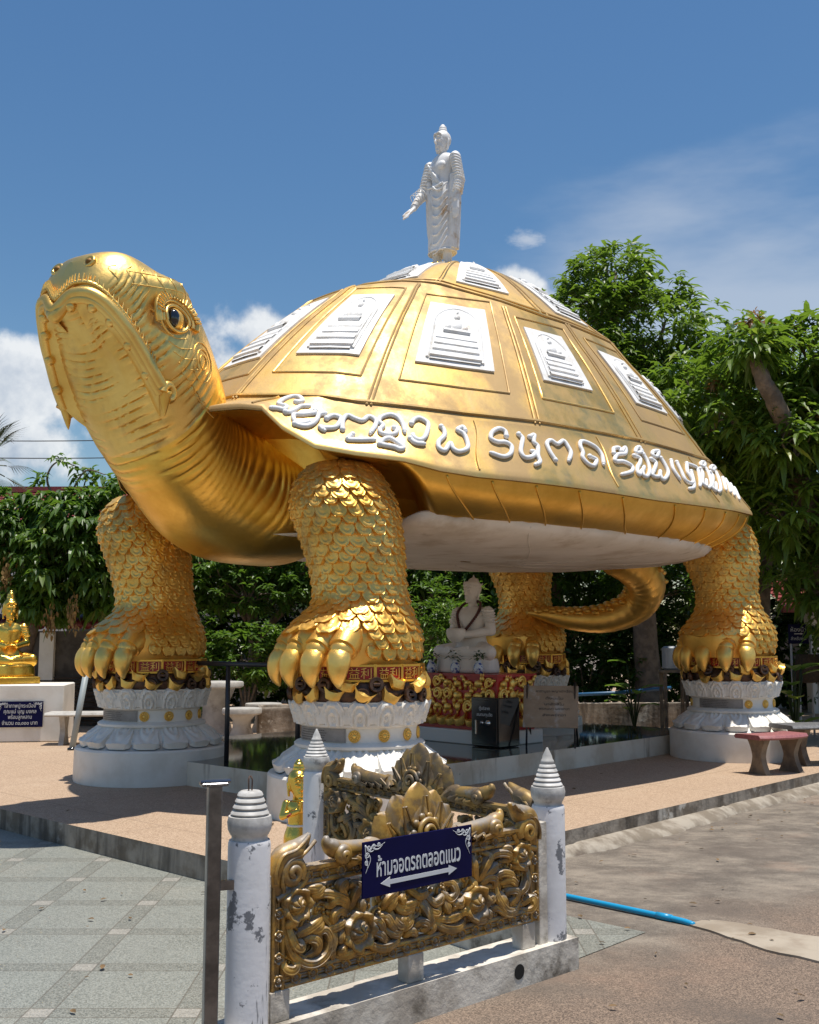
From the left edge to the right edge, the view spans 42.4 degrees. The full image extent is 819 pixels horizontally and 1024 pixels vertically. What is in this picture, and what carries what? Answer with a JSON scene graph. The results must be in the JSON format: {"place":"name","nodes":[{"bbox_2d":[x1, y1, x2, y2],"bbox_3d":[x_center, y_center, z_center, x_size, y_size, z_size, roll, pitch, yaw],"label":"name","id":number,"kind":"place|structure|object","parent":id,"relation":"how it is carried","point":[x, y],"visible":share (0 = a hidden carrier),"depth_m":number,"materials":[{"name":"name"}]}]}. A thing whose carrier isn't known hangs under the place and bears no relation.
{"place":"outdoors","nodes":[
{"label":"outdoors","id":0,"kind":"place"},
{"bbox_2d":[0,440,92,441],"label":"overhead wire","id":1,"kind":"object","parent":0,"point":[57,440],"visible":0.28,"depth_m":22.85,"materials":[{"name":"black metal"}]},
{"bbox_2d":[0,457,103,458],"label":"overhead wire","id":2,"kind":"object","parent":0,"point":[48,458],"visible":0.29,"depth_m":22.80,"materials":[{"name":"black"}]},
{"bbox_2d":[279,759,304,842],"bbox_3d":[-0.733,1.966,6.998,0.208,0.640,0.217,-4,-8,29],"label":"child statue","id":3,"kind":"object","parent":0,"point":[291,811],"visible":0.47,"depth_m":6.96,"materials":[{"name":"gold metal"}]},
{"bbox_2d":[0,829,644,1023],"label":"granite paving","id":4,"kind":"structure","parent":0,"point":[57,948],"depth_m":5.63,"materials":[{"name":"grey stone"}]},
{"bbox_2d":[199,779,233,1023],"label":"steel post","id":5,"kind":"object","parent":4,"relation":"on","point":[215,884],"visible":1,"depth_m":3.95,"materials":[{"name":"grey metal"}]},
{"bbox_2d":[303,729,533,949],"bbox_3d":[-0.002,1.827,6.060,0.200,1.030,2.037,6,-9,-40],"label":"carved fence","id":6,"kind":"object","parent":4,"relation":"on","point":[329,793],"visible":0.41,"depth_m":6.30,"materials":[{"name":"gold metal"}]},
{"bbox_2d":[0,676,818,908],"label":"terrace","id":7,"kind":"structure","parent":0,"point":[158,828],"depth_m":9.50,"materials":[{"name":"brown tile"}]},
{"bbox_2d":[0,414,33,494],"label":"palm","id":8,"kind":"object","parent":7,"relation":"on","point":[6,438],"visible":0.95,"depth_m":20.93,"materials":[{"name":"green plant"}]},
{"bbox_2d":[0,682,74,741],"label":"plinth","id":9,"kind":"structure","parent":7,"relation":"on","point":[56,696],"depth_m":14.96,"materials":[{"name":"white paint"}]},
{"bbox_2d":[0,590,39,683],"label":"seated statue","id":10,"kind":"object","parent":9,"relation":"on","point":[17,665],"visible":1,"depth_m":15.42,"materials":[{"name":"gold metal"}]},
{"bbox_2d":[0,701,43,727],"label":"donor sign","id":11,"kind":"object","parent":9,"relation":"attached to","point":[21,713],"visible":1,"depth_m":14.89,"materials":[{"name":"blue metal"}]},
{"bbox_2d":[0,614,102,725],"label":"boundary wall","id":12,"kind":"structure","parent":7,"relation":"on","point":[56,658],"depth_m":17.77,"materials":[{"name":"white paint"}]},
{"bbox_2d":[44,711,102,745],"bbox_3d":[-4.350,2.993,14.646,1.300,0.440,0.460,1,-7,-5],"label":"bench","id":13,"kind":"object","parent":7,"relation":"on","point":[63,716],"visible":0.51,"depth_m":14.49,"materials":[{"name":"white concrete"}]},
{"bbox_2d":[67,676,87,749],"bbox_3d":[-4.375,2.635,13.933,0.119,0.992,0.253,-6,-9,42],"label":"leaning pole","id":14,"kind":"object","parent":7,"relation":"on","point":[78,713],"visible":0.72,"depth_m":13.90,"materials":[{"name":"white metal"}]},
{"bbox_2d":[0,453,205,653],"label":"drooping tree","id":15,"kind":"object","parent":7,"relation":"on","point":[44,536],"visible":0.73,"depth_m":16.90,"materials":[{"name":"green plant"}]},
{"bbox_2d":[73,658,223,787],"bbox_3d":[-2.708,2.165,11.121,1.556,1.236,1.556,1,-7,-9],"label":"lotus pedestal","id":16,"kind":"object","parent":7,"relation":"on","point":[152,729],"visible":0.88,"depth_m":10.61,"materials":[{"name":"white paint"}]},
{"bbox_2d":[201,681,243,735],"bbox_3d":[-2.950,2.982,16.058,0.840,0.800,0.840,0,-7,0],"label":"stone table","id":17,"kind":"object","parent":7,"relation":"on","point":[213,716],"visible":0.52,"depth_m":15.86,"materials":[{"name":"grey stone"}]},
{"bbox_2d":[222,707,261,735],"bbox_3d":[-2.450,3.089,15.441,0.580,0.440,0.580,0,-7,0],"label":"stone stool","id":18,"kind":"object","parent":7,"relation":"on","point":[241,717],"visible":0.85,"depth_m":15.31,"materials":[{"name":"beige stone"}]},
{"bbox_2d":[200,606,288,706],"bbox_3d":[-2.792,2.696,18.812,3.090,2.047,1.468,0,-7,0],"label":"shrub","id":19,"kind":"object","parent":7,"relation":"on","point":[223,654],"visible":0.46,"depth_m":18.74,"materials":[{"name":"green plant"}]},
{"bbox_2d":[191,557,311,706],"bbox_3d":[-3.217,1.131,20.417,5.165,5.582,3.281,0,-7,0],"label":"dark tree","id":20,"kind":"object","parent":7,"relation":"on","point":[292,586],"visible":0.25,"depth_m":19.56,"materials":[{"name":"green plant"}]},
{"bbox_2d":[245,702,281,732],"bbox_3d":[-2.300,3.233,16.632,0.580,0.440,0.580,0,-7,0],"label":"stone stool","id":21,"kind":"object","parent":7,"relation":"on","point":[254,704],"visible":0.34,"depth_m":16.53,"materials":[{"name":"grey stone"}]},
{"bbox_2d":[256,704,301,733],"bbox_3d":[-1.900,3.149,15.937,0.780,0.440,0.780,1,-7,-10],"label":"planter","id":22,"kind":"object","parent":7,"relation":"on","point":[274,718],"visible":0.45,"depth_m":15.54,"materials":[{"name":"beige concrete"}]},
{"bbox_2d":[266,662,451,822],"bbox_3d":[-0.421,1.901,8.941,1.556,1.236,1.556,0,-7,-3],"label":"lotus pedestal","id":23,"kind":"object","parent":7,"relation":"on","point":[369,717],"visible":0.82,"depth_m":8.48,"materials":[{"name":"white paint"}]},
{"bbox_2d":[35,252,777,688],"bbox_3d":[0.202,-0.575,11.986,9.501,4.793,5.142,7,-10,-43],"label":"turtle statue","id":24,"kind":"object","parent":23,"relation":"on","point":[361,448],"visible":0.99,"depth_m":9.78,"materials":[{"name":"gold metal"}]},
{"bbox_2d":[402,124,464,262],"bbox_3d":[0.357,-3.685,12.531,0.678,1.942,0.684,7,-10,-44],"label":"standing statue","id":25,"kind":"object","parent":24,"relation":"on","point":[439,191],"visible":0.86,"depth_m":12.41,"materials":[{"name":"white stone"}]},
{"bbox_2d":[300,561,498,669],"bbox_3d":[0.087,1.147,20.913,4.646,5.663,3.262,0,-7,0],"label":"dark tree","id":26,"kind":"object","parent":7,"relation":"on","point":[415,577],"visible":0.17,"depth_m":20.20,"materials":[{"name":"green plant"}]},
{"bbox_2d":[187,723,669,797],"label":"shrine platform","id":27,"kind":"structure","parent":7,"relation":"on","point":[253,755],"depth_m":11.66,"materials":[{"name":"concrete"}]},
{"bbox_2d":[197,661,299,760],"bbox_3d":[-1.891,2.012,10.678,2.291,0.994,0.050,-6,-9,41],"label":"handrail","id":28,"kind":"object","parent":27,"relation":"on","point":[228,664],"visible":0.41,"depth_m":10.60,"materials":[{"name":"grey metal"}]},
{"bbox_2d":[418,671,542,744],"bbox_3d":[0.699,2.351,12.831,0.840,0.818,1.712,7,-10,-44],"label":"altar","id":29,"kind":"object","parent":27,"relation":"on","point":[449,718],"visible":0.43,"depth_m":12.43,"materials":[{"name":"red tile"}]},
{"bbox_2d":[423,651,439,672],"bbox_3d":[0.280,1.829,12.933,0.306,0.268,0.279,-4,-8,28],"label":"flower vase","id":30,"kind":"object","parent":29,"relation":"on","point":[431,667],"visible":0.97,"depth_m":12.88,"materials":[{"name":"white ceramic"}]},
{"bbox_2d":[444,650,462,672],"bbox_3d":[0.538,1.786,12.632,0.328,0.281,0.264,0,-7,0],"label":"flower vase","id":31,"kind":"object","parent":29,"relation":"on","point":[455,666],"visible":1,"depth_m":12.59,"materials":[{"name":"blue ceramic"}]},
{"bbox_2d":[433,575,499,672],"bbox_3d":[0.706,1.362,12.956,0.636,1.192,0.983,7,-10,-44],"label":"seated statue","id":32,"kind":"object","parent":29,"relation":"on","point":[470,640],"visible":0.93,"depth_m":12.78,"materials":[{"name":"beige stone"}]},
{"bbox_2d":[456,600,481,629],"bbox_3d":[0.729,1.281,12.988,0.256,0.398,0.380,7,-10,-44],"label":"bead garland","id":33,"kind":"object","parent":32,"relation":"attached to","point":[474,617],"visible":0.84,"depth_m":12.94,"materials":[{"name":"red"}]},
{"bbox_2d":[469,650,487,673],"bbox_3d":[0.819,1.760,12.420,0.293,0.282,0.302,3,-8,-24],"label":"flower vase","id":34,"kind":"object","parent":29,"relation":"on","point":[478,668],"visible":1,"depth_m":12.37,"materials":[{"name":"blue ceramic"}]},
{"bbox_2d":[471,696,519,747],"bbox_3d":[0.965,2.385,12.036,0.402,0.550,0.420,7,-10,-45],"label":"donation safe","id":35,"kind":"object","parent":27,"relation":"on","point":[495,722],"visible":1,"depth_m":11.90,"materials":[{"name":"black metal"}]},
{"bbox_2d":[473,699,496,744],"bbox_3d":[0.850,2.371,11.922,0.012,0.490,0.360,7,-10,-45],"label":"door","id":36,"kind":"structure","parent":35,"relation":"in","point":[485,734],"depth_m":11.91,"materials":[{"name":"black metal"}]},
{"bbox_2d":[523,682,577,748],"bbox_3d":[1.633,2.315,12.116,0.620,0.728,0.541,-1,-7,12],"label":"sign","id":37,"kind":"object","parent":27,"relation":"on","point":[550,706],"visible":1,"depth_m":11.96,"materials":[{"name":"grey"}]},
{"bbox_2d":[408,571,489,670],"bbox_3d":[0.304,2.353,18.483,2.460,2.918,1.705,0,-7,0],"label":"shrub","id":38,"kind":"object","parent":7,"relation":"on","point":[440,606],"visible":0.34,"depth_m":18.47,"materials":[{"name":"green plant"}]},
{"bbox_2d":[499,653,581,725],"bbox_3d":[1.720,2.676,15.345,1.555,1.236,1.555,-1,-7,6],"label":"lotus pedestal","id":39,"kind":"object","parent":7,"relation":"on","point":[550,669],"visible":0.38,"depth_m":14.90,"materials":[{"name":"white paint"}]},
{"bbox_2d":[457,562,695,685],"bbox_3d":[3.422,1.169,21.146,5.965,5.653,3.064,0,-7,0],"label":"dark tree","id":40,"kind":"object","parent":7,"relation":"on","point":[571,580],"visible":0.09,"depth_m":20.51,"materials":[{"name":"green plant"}]},
{"bbox_2d":[551,590,646,702],"bbox_3d":[3.140,2.599,19.251,2.860,2.363,1.577,0,-7,0],"label":"shrub","id":41,"kind":"object","parent":7,"relation":"on","point":[572,656],"visible":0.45,"depth_m":19.02,"materials":[{"name":"green plant"}]},
{"bbox_2d":[578,686,670,695],"bbox_3d":[3.351,2.944,17.320,1.906,0.177,0.063,0,-7,-3],"label":"water pipe","id":42,"kind":"object","parent":7,"relation":"on","point":[615,692],"visible":0.75,"depth_m":17.29,"materials":[{"name":"blue"}]},
{"bbox_2d":[604,659,662,725],"bbox_3d":[3.617,2.940,17.023,0.934,1.125,0.845,-4,-8,29],"label":"broadleaf plant","id":43,"kind":"object","parent":7,"relation":"on","point":[634,715],"visible":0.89,"depth_m":16.95,"materials":[{"name":"green plant"}]},
{"bbox_2d":[578,702,690,726],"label":"planter wall","id":44,"kind":"structure","parent":7,"relation":"on","point":[615,713],"depth_m":17.41,"materials":[{"name":"grey concrete"}]},
{"bbox_2d":[586,596,691,701],"bbox_3d":[5.110,2.665,19.887,3.739,2.636,1.673,0,-7,0],"label":"shrub","id":45,"kind":"object","parent":7,"relation":"on","point":[664,641],"visible":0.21,"depth_m":19.68,"materials":[{"name":"green plant"}]},
{"bbox_2d":[542,235,782,701],"bbox_3d":[4.163,-0.660,19.405,6.043,8.889,4.073,0,-7,0],"label":"mango tree","id":46,"kind":"object","parent":7,"relation":"on","point":[613,305],"visible":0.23,"depth_m":18.88,"materials":[{"name":"green plant"}]},
{"bbox_2d":[669,655,792,762],"bbox_3d":[4.026,2.412,13.164,1.556,1.236,1.556,1,-7,-10],"label":"lotus pedestal","id":47,"kind":"object","parent":7,"relation":"on","point":[717,714],"visible":0.88,"depth_m":12.68,"materials":[{"name":"white paint"}]},
{"bbox_2d":[646,300,818,655],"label":"mango tree","id":48,"kind":"object","parent":7,"relation":"on","point":[759,356],"visible":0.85,"depth_m":15.16,"materials":[{"name":"green plant"}]},
{"bbox_2d":[696,351,817,618],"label":"mango tree","id":49,"kind":"object","parent":7,"relation":"on","point":[767,571],"visible":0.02,"depth_m":19.29,"materials":[{"name":"green plant"}]},
{"bbox_2d":[734,731,807,775],"bbox_3d":[3.969,2.620,11.483,0.720,0.420,0.460,4,-8,-28],"label":"bench","id":50,"kind":"object","parent":7,"relation":"on","point":[790,742],"visible":1,"depth_m":11.41,"materials":[{"name":"red stone"}]},
{"bbox_2d":[769,722,818,765],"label":"bench","id":51,"kind":"object","parent":7,"relation":"on","point":[807,728],"visible":0.69,"depth_m":12.15,"materials":[{"name":"grey stone"}]},
{"bbox_2d":[780,663,818,721],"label":"broadleaf plant","id":52,"kind":"object","parent":7,"relation":"on","point":[795,715],"visible":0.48,"depth_m":14.63,"materials":[{"name":"green plant"}]},
{"bbox_2d":[788,624,815,736],"bbox_3d":[5.873,2.518,15.820,0.331,1.665,0.046,-1,-7,12],"label":"direction sign","id":53,"kind":"object","parent":7,"relation":"on","point":[795,633],"visible":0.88,"depth_m":15.88,"materials":[{"name":"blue metal"}]},
{"bbox_2d":[794,654,818,719],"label":"hanging planter","id":54,"kind":"object","parent":7,"relation":"on","point":[810,677],"visible":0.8,"depth_m":15.49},
{"bbox_2d":[0,0,818,645],"label":"sky","id":55,"kind":"structure","parent":0,"point":[266,159],"materials":[{"name":"blue"}]},
{"bbox_2d":[415,647,818,1023],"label":"ground","id":56,"kind":"structure","parent":0,"point":[768,877],"depth_m":5.86,"materials":[{"name":"concrete"}]},
{"bbox_2d":[0,486,126,630],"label":"house","id":57,"kind":"structure","parent":56,"relation":"on","point":[45,488],"depth_m":29.66,"materials":[{"name":"red tile"}]},
{"bbox_2d":[67,594,100,630],"bbox_3d":[-8.200,2.650,26.866,1.000,1.300,0.050,0,-7,0],"label":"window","id":58,"kind":"structure","parent":57,"relation":"in","point":[81,629],"depth_m":26.80,"materials":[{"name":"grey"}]},
{"bbox_2d":[218,747,578,1023],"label":"carved fence","id":59,"kind":"object","parent":56,"relation":"on","point":[281,939],"visible":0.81,"depth_m":4.46,"materials":[{"name":"gold metal"}]},
{"bbox_2d":[361,824,471,898],"bbox_3d":[0.012,1.480,4.515,0.632,0.222,0.102,6,-9,-42],"label":"warning sign","id":60,"kind":"object","parent":59,"relation":"attached to","point":[402,863],"visible":1,"depth_m":4.46,"materials":[{"name":"blue metal"}]},
{"bbox_2d":[2,773,818,1016],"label":"fallen leaves","id":61,"kind":"object","parent":56,"relation":"on","point":[103,966],"visible":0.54,"depth_m":5.85,"materials":[{"name":"brown plant"}]},
{"bbox_2d":[195,559,807,708],"bbox_3d":[2.995,2.289,22.475,17.546,4.563,1.993,0,-7,0],"label":"hedge","id":62,"kind":"object","parent":56,"relation":"on","point":[782,621],"visible":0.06,"depth_m":22.17,"materials":[{"name":"green plant"}]},
{"bbox_2d":[566,893,694,924],"bbox_3d":[1.174,2.366,6.359,1.198,0.049,0.044,-7,-10,44],"label":"water pipe","id":63,"kind":"object","parent":56,"relation":"on","point":[666,917],"visible":0.73,"depth_m":6.21,"materials":[{"name":"blue plastic"}]},
{"bbox_2d":[565,782,818,857],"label":"curb","id":64,"kind":"object","parent":56,"relation":"on","point":[659,829],"visible":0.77,"depth_m":9.04,"materials":[{"name":"beige concrete"}]},
{"bbox_2d":[687,919,818,962],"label":"cement strip","id":65,"kind":"object","parent":56,"relation":"on","point":[795,945],"visible":0.99,"depth_m":5.66,"materials":[{"name":"beige concrete"}]},
{"bbox_2d":[771,570,818,712],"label":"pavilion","id":66,"kind":"structure","parent":56,"relation":"on","point":[809,691],"depth_m":20.95,"materials":[{"name":"grey"}]},
{"bbox_2d":[786,613,818,703],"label":"shrub","id":67,"kind":"object","parent":56,"relation":"on","point":[801,650],"visible":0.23,"depth_m":18.26,"materials":[{"name":"green plant"}]},
{"bbox_2d":[658,646,688,727],"bbox_3d":[4.250,2.828,16.983,0.420,1.330,0.360,0,-7,0],"label":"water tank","id":68,"kind":"object","parent":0,"point":[668,665],"visible":0.54,"depth_m":16.92,"materials":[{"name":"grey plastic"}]}
]}

